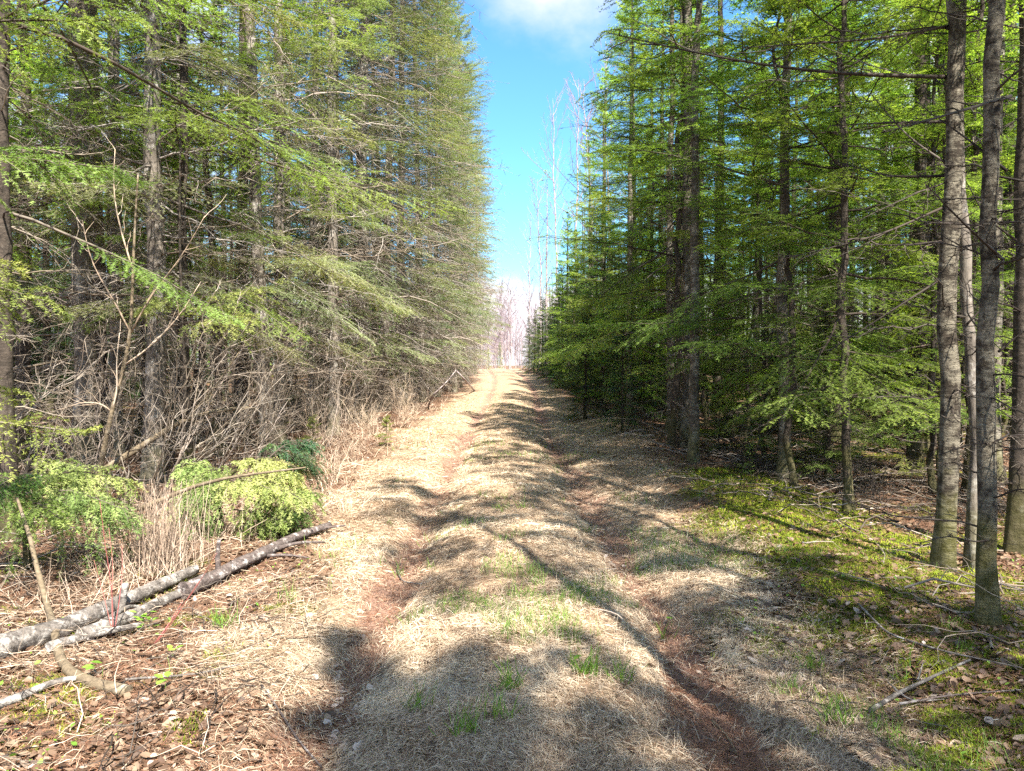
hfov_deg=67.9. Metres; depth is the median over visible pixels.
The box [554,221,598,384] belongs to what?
fir tree
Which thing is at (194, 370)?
thin fir
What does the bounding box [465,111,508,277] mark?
bare tree
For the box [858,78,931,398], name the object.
fir tree
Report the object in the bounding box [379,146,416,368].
spruce tree
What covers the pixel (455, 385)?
spruce tree
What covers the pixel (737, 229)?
fir tree
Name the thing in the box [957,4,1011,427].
thin fir
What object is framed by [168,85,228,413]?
thin fir
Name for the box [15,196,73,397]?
fir tree
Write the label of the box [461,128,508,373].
spruce tree
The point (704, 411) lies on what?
thin fir
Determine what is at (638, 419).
brush heap
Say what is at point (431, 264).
spruce tree
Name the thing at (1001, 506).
brush heap
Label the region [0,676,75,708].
grey branch
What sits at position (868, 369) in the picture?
young fir
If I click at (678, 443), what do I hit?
brush heap
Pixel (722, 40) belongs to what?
fir tree
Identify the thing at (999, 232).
fir tree
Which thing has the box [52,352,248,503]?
leaning pole
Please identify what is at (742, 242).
thin fir
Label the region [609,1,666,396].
fir tree
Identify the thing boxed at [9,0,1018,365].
sky
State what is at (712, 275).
thin fir
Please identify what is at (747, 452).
young fir
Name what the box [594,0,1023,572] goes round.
fir tree
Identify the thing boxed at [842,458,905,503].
brush heap
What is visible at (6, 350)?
fir tree
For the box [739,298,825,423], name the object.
young fir
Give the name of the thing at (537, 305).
bare tree
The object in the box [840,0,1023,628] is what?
fir tree
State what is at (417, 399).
bare shrub
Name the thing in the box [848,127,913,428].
thin fir
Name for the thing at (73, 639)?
grey branch
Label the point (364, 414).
bare shrub
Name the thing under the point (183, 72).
fir tree
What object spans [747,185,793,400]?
thin fir
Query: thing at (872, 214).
fir tree
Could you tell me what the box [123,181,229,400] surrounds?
fir tree
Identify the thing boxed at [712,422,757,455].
brush heap
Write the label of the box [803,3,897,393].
fir tree
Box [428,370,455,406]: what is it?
fallen pole
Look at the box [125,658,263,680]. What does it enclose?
long stick
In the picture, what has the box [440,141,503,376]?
spruce tree
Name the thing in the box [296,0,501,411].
spruce tree
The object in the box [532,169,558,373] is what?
bare tree
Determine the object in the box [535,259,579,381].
fir tree
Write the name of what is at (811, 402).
young fir
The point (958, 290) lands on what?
fir tree
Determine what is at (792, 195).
fir tree
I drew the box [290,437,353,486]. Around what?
bare shrub
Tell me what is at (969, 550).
fir tree
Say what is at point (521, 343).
bare tree
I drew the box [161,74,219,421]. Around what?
thin fir
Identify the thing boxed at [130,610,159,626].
seedling
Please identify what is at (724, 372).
young fir
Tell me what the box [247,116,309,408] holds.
thin fir
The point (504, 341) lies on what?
bare tree
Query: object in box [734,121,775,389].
fir tree
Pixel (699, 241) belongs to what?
thin fir
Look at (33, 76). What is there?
thin fir
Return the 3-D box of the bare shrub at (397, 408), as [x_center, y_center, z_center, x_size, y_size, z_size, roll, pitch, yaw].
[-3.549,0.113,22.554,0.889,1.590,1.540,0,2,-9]
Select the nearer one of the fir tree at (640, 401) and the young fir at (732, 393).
the young fir at (732, 393)
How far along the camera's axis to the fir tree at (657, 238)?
17.46 m
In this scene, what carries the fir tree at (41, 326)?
on the ground at (562, 393)
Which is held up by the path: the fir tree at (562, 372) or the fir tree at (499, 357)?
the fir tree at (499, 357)
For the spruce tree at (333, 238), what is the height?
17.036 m
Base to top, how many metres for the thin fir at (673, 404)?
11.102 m
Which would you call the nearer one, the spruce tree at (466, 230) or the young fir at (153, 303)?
the young fir at (153, 303)
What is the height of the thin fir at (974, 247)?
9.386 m
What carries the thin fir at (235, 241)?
on the ground at (562, 393)
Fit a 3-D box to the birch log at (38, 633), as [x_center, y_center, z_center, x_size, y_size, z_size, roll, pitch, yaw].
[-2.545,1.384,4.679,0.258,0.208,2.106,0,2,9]
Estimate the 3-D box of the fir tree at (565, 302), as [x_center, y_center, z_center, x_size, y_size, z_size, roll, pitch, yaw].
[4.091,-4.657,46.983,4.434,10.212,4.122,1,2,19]
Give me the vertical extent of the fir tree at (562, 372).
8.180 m
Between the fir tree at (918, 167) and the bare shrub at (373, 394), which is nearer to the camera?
the fir tree at (918, 167)
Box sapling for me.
[53,132,225,526]
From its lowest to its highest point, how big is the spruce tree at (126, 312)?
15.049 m
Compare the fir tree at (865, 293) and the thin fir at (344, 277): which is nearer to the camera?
the thin fir at (344, 277)
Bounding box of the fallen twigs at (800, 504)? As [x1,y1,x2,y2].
[0,386,1023,770]
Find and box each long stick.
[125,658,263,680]
[260,684,322,767]
[857,603,1021,667]
[899,689,1020,704]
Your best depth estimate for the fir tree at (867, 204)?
19.44 m
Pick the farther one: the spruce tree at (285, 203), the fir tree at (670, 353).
the spruce tree at (285, 203)
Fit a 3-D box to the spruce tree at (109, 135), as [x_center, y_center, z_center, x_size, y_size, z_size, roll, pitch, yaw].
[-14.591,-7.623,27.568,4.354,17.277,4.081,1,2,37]
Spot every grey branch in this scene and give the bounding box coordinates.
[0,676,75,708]
[45,622,141,651]
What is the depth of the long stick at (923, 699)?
3.56 m
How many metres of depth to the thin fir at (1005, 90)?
10.69 m
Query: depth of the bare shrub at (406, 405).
18.17 m
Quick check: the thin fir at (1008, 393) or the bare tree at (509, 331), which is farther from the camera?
the bare tree at (509, 331)
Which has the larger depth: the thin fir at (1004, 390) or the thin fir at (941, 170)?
the thin fir at (1004, 390)
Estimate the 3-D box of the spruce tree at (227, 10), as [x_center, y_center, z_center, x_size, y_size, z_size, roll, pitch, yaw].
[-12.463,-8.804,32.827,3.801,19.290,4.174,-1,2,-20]
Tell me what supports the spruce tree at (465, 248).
on the ground at (562, 393)
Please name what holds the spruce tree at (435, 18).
on the ground at (562, 393)
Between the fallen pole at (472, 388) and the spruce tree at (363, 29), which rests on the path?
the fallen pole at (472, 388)
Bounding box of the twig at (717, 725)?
[711,720,736,751]
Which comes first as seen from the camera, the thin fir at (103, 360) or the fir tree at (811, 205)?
the thin fir at (103, 360)
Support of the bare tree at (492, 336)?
on the ground at (562, 393)
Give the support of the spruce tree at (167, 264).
on the ground at (562, 393)
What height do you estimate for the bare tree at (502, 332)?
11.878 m
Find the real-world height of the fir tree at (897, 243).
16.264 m
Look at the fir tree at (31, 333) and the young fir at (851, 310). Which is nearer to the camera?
the young fir at (851, 310)
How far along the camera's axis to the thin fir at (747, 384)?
15.21 m
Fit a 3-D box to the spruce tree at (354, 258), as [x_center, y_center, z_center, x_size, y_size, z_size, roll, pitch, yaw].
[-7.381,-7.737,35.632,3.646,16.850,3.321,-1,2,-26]
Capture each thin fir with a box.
[8,2,93,480]
[8,37,69,435]
[8,47,53,430]
[9,0,70,400]
[9,36,33,141]
[10,136,31,249]
[33,4,129,363]
[43,1,145,449]
[97,4,204,427]
[103,32,177,442]
[107,3,204,444]
[126,79,179,421]
[140,65,226,441]
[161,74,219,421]
[162,2,268,456]
[167,79,229,426]
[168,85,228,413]
[173,32,268,451]
[191,83,264,424]
[205,175,234,418]
[208,82,272,404]
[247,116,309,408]
[272,167,326,414]
[284,82,348,404]
[289,111,347,412]
[297,112,359,423]
[307,165,357,419]
[612,151,663,412]
[613,215,647,386]
[618,0,746,446]
[649,87,700,379]
[657,173,714,408]
[661,137,712,362]
[674,80,741,426]
[675,146,735,418]
[699,39,755,430]
[705,204,744,411]
[710,35,814,462]
[714,96,795,440]
[719,0,871,488]
[720,118,772,422]
[734,59,815,450]
[747,158,800,417]
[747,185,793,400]
[750,147,809,400]
[788,170,823,392]
[790,0,886,455]
[795,10,882,449]
[796,146,848,410]
[798,126,853,410]
[804,108,870,373]
[807,134,882,406]
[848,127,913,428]
[848,217,869,411]
[854,88,912,425]
[875,130,912,408]
[876,1,1016,473]
[907,0,1018,491]
[926,4,1012,456]
[933,72,1010,444]
[936,101,976,344]
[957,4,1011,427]
[957,11,1016,431]
[968,24,1019,441]
[972,147,1014,433]
[1001,151,1014,430]
[1003,82,1017,213]
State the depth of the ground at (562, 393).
8.27 m
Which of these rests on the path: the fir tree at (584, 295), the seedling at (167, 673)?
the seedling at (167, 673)
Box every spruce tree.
[8,0,70,297]
[8,0,269,474]
[8,0,379,484]
[10,0,120,462]
[10,0,130,408]
[10,1,176,443]
[10,2,211,456]
[10,73,55,376]
[42,54,142,353]
[45,0,172,372]
[53,4,141,394]
[99,0,410,454]
[103,43,166,395]
[104,13,218,405]
[106,125,131,392]
[107,0,207,415]
[120,0,229,410]
[123,0,420,443]
[126,1,223,418]
[187,0,314,436]
[191,1,261,397]
[191,81,235,386]
[192,121,234,393]
[194,41,267,404]
[198,0,448,437]
[212,10,289,398]
[220,97,272,386]
[221,0,432,430]
[228,209,272,390]
[229,0,310,381]
[229,0,324,393]
[233,0,507,422]
[249,0,422,416]
[262,51,324,368]
[263,4,310,400]
[269,70,305,387]
[284,0,351,387]
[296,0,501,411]
[325,2,462,410]
[339,60,394,394]
[340,0,520,404]
[341,62,395,387]
[342,9,411,397]
[355,0,504,401]
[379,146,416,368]
[390,1,491,395]
[398,0,504,396]
[407,10,514,379]
[408,0,520,392]
[408,13,512,388]
[417,39,506,387]
[438,68,496,369]
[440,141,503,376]
[442,60,508,381]
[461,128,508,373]
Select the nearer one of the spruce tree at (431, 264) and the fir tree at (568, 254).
the spruce tree at (431, 264)
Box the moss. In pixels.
[0,415,1023,770]
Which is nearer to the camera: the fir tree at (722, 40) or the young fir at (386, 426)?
the young fir at (386, 426)
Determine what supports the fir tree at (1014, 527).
on the ground at (562, 393)
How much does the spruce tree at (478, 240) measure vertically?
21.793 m
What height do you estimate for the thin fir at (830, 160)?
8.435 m
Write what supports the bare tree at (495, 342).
on the ground at (562, 393)
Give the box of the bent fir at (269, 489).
[161,439,332,544]
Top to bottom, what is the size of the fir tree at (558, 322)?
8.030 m
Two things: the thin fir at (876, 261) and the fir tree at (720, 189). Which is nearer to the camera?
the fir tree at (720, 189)
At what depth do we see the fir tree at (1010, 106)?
12.84 m
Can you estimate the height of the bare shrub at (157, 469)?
2.550 m
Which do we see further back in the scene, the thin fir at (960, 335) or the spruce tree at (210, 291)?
the spruce tree at (210, 291)
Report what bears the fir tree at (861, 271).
on the ground at (562, 393)
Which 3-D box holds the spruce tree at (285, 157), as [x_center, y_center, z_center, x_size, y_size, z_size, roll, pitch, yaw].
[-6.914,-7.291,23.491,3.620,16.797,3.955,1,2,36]
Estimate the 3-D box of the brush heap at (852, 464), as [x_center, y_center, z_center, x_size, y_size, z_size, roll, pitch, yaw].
[4.764,1.056,10.715,0.608,0.532,0.510,-2,2,-40]
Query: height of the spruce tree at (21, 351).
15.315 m
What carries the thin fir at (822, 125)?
on the ground at (562, 393)
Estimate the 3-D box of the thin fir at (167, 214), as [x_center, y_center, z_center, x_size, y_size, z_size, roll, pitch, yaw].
[-6.258,-3.028,13.264,1.494,8.853,1.682,1,2,36]
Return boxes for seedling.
[82,661,102,676]
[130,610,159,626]
[154,671,170,687]
[167,645,182,654]
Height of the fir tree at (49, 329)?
12.945 m
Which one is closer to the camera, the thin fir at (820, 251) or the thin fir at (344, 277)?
the thin fir at (344, 277)
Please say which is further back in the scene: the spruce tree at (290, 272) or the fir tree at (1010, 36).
the spruce tree at (290, 272)
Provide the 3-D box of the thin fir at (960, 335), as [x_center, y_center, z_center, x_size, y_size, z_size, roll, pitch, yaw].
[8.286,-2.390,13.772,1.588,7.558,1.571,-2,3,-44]
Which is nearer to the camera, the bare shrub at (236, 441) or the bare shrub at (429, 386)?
the bare shrub at (236, 441)
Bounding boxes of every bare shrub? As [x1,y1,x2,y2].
[13,318,182,513]
[13,337,122,492]
[60,279,288,523]
[137,322,306,499]
[217,320,339,467]
[274,339,387,445]
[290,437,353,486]
[293,387,337,442]
[316,380,380,462]
[335,395,387,434]
[342,396,393,428]
[352,357,395,419]
[381,369,423,427]
[382,374,405,414]
[397,387,430,409]
[412,367,450,404]
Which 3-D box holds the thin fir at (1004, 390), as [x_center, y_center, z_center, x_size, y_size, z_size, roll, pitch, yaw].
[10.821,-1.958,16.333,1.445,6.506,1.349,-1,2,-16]
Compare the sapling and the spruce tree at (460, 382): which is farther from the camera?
the spruce tree at (460, 382)
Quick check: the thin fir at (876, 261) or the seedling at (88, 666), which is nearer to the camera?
the seedling at (88, 666)
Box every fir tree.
[0,0,155,486]
[0,0,367,540]
[8,28,141,415]
[9,0,463,478]
[10,124,72,392]
[10,195,67,404]
[13,205,62,401]
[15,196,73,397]
[31,192,134,401]
[33,209,72,379]
[34,169,73,389]
[51,224,108,391]
[107,218,195,401]
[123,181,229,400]
[496,345,503,368]
[519,317,537,369]
[521,309,543,373]
[525,297,550,376]
[525,322,543,371]
[526,0,800,447]
[532,130,617,391]
[533,301,554,373]
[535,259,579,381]
[535,298,558,379]
[536,279,565,377]
[537,0,676,422]
[537,101,639,400]
[538,210,585,383]
[539,0,675,410]
[540,252,598,388]
[543,229,593,383]
[549,0,676,382]
[551,0,757,434]
[552,205,618,397]
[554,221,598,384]
[561,67,637,351]
[562,212,641,404]
[576,256,619,388]
[583,231,636,394]
[584,232,658,398]
[586,0,766,428]
[587,122,715,417]
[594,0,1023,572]
[596,0,959,481]
[597,219,677,404]
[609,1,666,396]
[612,0,800,462]
[621,0,680,392]
[635,228,712,410]
[640,9,715,301]
[657,0,771,416]
[660,0,879,463]
[674,21,735,383]
[694,0,1012,512]
[700,89,740,393]
[704,120,748,344]
[710,197,763,387]
[726,11,796,400]
[726,62,797,368]
[728,0,942,440]
[728,81,752,388]
[730,9,835,416]
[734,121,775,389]
[735,2,832,342]
[735,112,795,330]
[740,157,819,376]
[764,10,824,324]
[770,10,827,397]
[789,2,900,335]
[792,1,873,405]
[793,1,937,423]
[796,0,1018,494]
[797,1,912,391]
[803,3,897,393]
[807,0,1018,471]
[822,0,971,457]
[828,112,875,327]
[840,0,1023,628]
[851,3,1018,428]
[854,17,958,410]
[854,92,887,393]
[854,127,871,309]
[854,230,901,387]
[855,149,909,393]
[856,97,877,330]
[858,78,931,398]
[859,79,908,384]
[860,33,931,397]
[877,0,1023,572]
[883,1,1018,298]
[891,263,980,371]
[892,0,1018,246]
[892,84,979,373]
[900,0,1017,481]
[911,0,1023,554]
[911,1,1016,312]
[934,4,1019,412]
[936,0,1019,334]
[936,0,1019,428]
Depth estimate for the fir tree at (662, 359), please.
24.59 m
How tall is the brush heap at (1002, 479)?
0.518 m
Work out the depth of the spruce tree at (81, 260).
11.02 m
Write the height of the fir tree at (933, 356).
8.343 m
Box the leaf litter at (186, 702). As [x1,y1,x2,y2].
[0,404,1023,770]
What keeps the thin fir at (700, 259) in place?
on the ground at (562, 393)
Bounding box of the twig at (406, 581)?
[396,566,421,583]
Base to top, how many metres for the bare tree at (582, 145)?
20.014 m
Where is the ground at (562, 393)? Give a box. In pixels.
[0,365,1023,770]
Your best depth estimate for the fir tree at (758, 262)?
35.45 m
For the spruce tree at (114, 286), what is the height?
15.514 m
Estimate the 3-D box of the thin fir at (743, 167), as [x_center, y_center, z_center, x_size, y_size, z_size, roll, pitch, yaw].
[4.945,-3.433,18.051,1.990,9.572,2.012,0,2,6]
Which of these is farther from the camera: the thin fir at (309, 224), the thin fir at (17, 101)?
the thin fir at (309, 224)
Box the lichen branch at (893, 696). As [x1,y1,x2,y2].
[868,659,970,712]
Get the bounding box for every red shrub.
[94,505,122,633]
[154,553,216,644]
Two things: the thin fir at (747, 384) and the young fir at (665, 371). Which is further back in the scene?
the young fir at (665, 371)
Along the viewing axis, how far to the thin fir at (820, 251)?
24.00 m
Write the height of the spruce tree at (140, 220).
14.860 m
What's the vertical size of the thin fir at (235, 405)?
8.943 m
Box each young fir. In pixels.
[0,458,153,585]
[125,135,295,496]
[296,414,321,447]
[375,415,392,445]
[558,296,607,421]
[595,308,648,433]
[634,338,663,404]
[648,336,700,401]
[681,274,776,436]
[699,314,750,404]
[699,321,739,398]
[700,390,733,450]
[733,443,756,474]
[734,348,822,464]
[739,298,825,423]
[742,297,774,400]
[744,294,816,429]
[762,259,919,481]
[810,281,873,413]
[849,236,965,477]
[850,333,873,401]
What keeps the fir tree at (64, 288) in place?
on the ground at (562, 393)
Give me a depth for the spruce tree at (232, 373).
27.48 m
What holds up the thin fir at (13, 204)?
on the ground at (562, 393)
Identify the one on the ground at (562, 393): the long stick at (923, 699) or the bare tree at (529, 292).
the bare tree at (529, 292)
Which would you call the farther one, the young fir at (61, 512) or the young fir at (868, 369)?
the young fir at (868, 369)
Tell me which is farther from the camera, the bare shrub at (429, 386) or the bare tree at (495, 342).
the bare tree at (495, 342)
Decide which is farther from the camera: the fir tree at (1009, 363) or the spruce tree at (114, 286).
the fir tree at (1009, 363)
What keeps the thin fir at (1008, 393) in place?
on the ground at (562, 393)
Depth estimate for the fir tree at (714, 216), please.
29.86 m
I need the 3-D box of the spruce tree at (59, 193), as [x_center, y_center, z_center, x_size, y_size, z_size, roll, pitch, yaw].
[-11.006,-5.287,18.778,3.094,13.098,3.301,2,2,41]
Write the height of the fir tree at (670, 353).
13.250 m
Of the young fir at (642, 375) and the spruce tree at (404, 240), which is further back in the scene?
the young fir at (642, 375)
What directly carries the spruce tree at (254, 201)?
on the ground at (562, 393)
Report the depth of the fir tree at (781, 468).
9.88 m
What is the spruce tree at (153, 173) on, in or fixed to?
on the ground at (562, 393)
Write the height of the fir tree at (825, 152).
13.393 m
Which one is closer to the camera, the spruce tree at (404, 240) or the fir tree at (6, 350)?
the fir tree at (6, 350)
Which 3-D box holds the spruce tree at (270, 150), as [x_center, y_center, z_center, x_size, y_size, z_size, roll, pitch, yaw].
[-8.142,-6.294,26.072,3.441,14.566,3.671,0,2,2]
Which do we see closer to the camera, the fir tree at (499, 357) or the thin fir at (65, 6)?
the thin fir at (65, 6)
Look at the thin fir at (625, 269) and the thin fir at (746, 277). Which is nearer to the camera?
the thin fir at (746, 277)
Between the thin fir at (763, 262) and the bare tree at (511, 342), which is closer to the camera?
the thin fir at (763, 262)
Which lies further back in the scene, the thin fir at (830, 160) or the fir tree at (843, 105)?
the thin fir at (830, 160)
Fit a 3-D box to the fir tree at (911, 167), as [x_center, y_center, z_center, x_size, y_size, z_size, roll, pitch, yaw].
[8.471,-5.940,15.167,3.670,14.562,3.440,-1,2,-26]
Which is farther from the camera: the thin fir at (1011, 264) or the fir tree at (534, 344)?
the fir tree at (534, 344)
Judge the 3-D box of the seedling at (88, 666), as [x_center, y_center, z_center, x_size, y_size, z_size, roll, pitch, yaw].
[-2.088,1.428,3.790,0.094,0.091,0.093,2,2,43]
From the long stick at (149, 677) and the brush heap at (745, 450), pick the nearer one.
the long stick at (149, 677)
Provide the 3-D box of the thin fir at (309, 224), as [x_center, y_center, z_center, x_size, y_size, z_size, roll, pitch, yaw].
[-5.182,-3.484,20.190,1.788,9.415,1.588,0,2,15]
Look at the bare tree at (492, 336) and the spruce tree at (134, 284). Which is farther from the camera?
the bare tree at (492, 336)
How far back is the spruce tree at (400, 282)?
25.94 m
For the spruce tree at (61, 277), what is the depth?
20.46 m
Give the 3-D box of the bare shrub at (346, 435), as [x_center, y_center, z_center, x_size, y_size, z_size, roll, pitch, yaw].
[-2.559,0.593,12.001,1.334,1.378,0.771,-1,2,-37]
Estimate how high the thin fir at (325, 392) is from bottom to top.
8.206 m
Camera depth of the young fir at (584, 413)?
20.66 m
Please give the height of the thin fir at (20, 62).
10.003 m
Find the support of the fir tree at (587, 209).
on the ground at (562, 393)
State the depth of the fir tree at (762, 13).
19.91 m
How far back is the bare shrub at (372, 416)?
16.37 m
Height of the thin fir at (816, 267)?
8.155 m
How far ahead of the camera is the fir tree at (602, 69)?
41.15 m
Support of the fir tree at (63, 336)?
on the ground at (562, 393)
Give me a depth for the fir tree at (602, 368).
28.31 m
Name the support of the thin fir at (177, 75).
on the ground at (562, 393)
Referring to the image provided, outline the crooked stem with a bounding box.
[15,497,132,696]
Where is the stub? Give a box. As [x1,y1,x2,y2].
[118,583,128,613]
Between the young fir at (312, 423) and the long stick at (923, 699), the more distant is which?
the young fir at (312, 423)
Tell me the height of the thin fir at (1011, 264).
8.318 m
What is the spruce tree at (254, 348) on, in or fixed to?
on the ground at (562, 393)
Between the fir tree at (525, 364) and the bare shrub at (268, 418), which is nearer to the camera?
the bare shrub at (268, 418)
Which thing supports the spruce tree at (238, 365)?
on the ground at (562, 393)
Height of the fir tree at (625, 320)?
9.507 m
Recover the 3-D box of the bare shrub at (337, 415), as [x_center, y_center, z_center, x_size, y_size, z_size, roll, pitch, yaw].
[-3.381,0.127,14.162,2.233,2.120,1.450,0,2,-11]
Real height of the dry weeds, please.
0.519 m
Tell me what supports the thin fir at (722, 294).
on the ground at (562, 393)
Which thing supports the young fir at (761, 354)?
on the ground at (562, 393)
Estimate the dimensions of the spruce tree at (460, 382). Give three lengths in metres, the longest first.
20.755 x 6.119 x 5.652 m
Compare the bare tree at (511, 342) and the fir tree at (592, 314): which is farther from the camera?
the bare tree at (511, 342)
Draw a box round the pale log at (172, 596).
[75,589,181,643]
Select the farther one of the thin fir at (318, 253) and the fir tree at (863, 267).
the thin fir at (318, 253)
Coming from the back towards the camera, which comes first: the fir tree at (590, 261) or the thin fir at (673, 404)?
the fir tree at (590, 261)
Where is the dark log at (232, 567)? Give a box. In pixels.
[178,522,345,598]
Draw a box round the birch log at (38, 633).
[0,564,198,659]
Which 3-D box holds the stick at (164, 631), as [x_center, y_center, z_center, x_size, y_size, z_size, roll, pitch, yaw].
[-1.860,1.215,4.348,0.351,0.521,0.124,0,2,-1]
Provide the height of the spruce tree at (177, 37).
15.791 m
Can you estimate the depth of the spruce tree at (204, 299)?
35.38 m
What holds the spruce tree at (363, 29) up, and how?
on the ground at (562, 393)
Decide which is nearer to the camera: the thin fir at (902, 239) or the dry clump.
the dry clump
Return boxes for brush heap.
[628,406,648,427]
[667,425,687,449]
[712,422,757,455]
[718,433,773,473]
[830,443,862,475]
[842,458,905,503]
[997,459,1007,519]
[997,461,1007,485]
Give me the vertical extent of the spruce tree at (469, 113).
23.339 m
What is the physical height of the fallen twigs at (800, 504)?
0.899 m
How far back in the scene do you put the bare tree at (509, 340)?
127.55 m
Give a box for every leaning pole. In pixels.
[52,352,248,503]
[137,467,305,511]
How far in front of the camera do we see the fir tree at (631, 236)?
19.22 m
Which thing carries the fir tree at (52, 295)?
on the ground at (562, 393)
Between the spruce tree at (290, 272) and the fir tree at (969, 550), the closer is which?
the fir tree at (969, 550)
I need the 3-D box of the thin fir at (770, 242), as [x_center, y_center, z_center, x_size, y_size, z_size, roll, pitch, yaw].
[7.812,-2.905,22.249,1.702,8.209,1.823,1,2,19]
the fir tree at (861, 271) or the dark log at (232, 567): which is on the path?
the dark log at (232, 567)
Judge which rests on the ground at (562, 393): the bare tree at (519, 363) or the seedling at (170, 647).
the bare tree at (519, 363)
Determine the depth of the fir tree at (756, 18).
31.46 m
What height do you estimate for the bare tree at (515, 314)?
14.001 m
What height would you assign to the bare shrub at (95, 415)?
2.120 m
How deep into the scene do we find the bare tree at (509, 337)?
133.21 m
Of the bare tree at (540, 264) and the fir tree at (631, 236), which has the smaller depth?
the fir tree at (631, 236)
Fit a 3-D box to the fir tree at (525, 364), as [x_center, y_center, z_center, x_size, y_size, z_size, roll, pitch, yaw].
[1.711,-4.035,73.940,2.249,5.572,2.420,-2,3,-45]
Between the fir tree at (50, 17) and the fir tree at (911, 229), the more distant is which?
the fir tree at (911, 229)
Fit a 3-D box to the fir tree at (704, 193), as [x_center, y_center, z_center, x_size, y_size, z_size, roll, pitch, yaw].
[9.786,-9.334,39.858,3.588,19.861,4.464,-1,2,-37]
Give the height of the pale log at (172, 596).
0.124 m
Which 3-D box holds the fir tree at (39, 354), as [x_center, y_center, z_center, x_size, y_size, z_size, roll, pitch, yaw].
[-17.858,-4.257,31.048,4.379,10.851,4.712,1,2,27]
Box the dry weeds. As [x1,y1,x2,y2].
[1,388,460,622]
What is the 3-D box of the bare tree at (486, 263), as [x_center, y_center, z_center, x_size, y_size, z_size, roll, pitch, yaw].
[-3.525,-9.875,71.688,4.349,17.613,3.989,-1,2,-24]
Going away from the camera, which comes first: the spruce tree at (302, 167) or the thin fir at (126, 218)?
the thin fir at (126, 218)
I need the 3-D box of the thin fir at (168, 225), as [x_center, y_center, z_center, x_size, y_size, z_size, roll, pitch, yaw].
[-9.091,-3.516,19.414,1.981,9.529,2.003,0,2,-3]
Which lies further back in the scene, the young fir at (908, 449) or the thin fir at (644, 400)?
the thin fir at (644, 400)
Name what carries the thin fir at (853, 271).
on the ground at (562, 393)
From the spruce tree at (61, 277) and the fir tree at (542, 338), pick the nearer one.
the spruce tree at (61, 277)
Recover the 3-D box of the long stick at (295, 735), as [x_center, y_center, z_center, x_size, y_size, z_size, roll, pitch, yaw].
[-1.002,1.514,3.412,0.014,0.112,0.707,-1,2,-38]
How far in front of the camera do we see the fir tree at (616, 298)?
35.86 m
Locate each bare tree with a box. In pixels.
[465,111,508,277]
[467,204,494,303]
[478,280,493,368]
[484,297,498,362]
[484,305,504,367]
[486,317,497,368]
[489,306,503,365]
[490,297,499,366]
[491,289,512,368]
[493,279,514,357]
[494,305,510,364]
[495,294,513,368]
[498,275,518,368]
[498,287,522,368]
[498,308,514,367]
[498,318,514,363]
[502,332,507,368]
[505,284,526,367]
[509,177,559,362]
[513,315,524,367]
[514,216,543,369]
[517,323,524,367]
[518,270,539,368]
[523,76,579,309]
[530,69,618,267]
[531,287,544,342]
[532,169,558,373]
[538,259,554,325]
[552,67,624,314]
[567,13,626,373]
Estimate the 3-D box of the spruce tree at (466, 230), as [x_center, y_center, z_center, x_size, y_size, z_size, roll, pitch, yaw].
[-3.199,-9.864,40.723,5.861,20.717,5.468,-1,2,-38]
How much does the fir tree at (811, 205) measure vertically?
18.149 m
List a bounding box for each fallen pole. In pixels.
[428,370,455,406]
[456,371,474,390]
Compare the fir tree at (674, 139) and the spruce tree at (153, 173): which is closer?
the spruce tree at (153, 173)
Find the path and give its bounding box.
[0,368,1016,770]
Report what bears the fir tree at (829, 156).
on the ground at (562, 393)
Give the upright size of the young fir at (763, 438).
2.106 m
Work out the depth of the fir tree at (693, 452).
11.13 m
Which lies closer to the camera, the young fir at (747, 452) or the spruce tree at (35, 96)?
the young fir at (747, 452)
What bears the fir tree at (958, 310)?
on the ground at (562, 393)
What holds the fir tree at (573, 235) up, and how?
on the ground at (562, 393)
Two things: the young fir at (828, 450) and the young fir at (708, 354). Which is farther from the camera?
the young fir at (708, 354)
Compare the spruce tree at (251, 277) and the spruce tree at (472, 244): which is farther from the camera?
the spruce tree at (472, 244)
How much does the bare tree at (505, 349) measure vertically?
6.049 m
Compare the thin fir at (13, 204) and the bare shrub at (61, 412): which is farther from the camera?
the thin fir at (13, 204)
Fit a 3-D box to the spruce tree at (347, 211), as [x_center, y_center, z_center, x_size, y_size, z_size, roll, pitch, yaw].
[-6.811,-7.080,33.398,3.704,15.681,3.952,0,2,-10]
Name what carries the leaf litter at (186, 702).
on the ground at (562, 393)
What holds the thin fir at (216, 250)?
on the ground at (562, 393)
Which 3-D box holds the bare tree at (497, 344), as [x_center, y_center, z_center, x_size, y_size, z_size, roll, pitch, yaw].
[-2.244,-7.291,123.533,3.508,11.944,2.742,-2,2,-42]
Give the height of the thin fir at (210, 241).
8.930 m
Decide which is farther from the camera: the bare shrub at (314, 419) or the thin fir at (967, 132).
the bare shrub at (314, 419)
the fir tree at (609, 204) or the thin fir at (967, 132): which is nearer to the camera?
the thin fir at (967, 132)
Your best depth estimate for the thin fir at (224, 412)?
21.91 m
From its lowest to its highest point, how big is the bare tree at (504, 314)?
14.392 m
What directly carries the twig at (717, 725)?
on the path
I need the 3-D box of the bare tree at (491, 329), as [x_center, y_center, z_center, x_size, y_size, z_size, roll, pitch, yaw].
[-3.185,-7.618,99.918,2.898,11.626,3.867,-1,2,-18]
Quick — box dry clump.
[84,475,238,580]

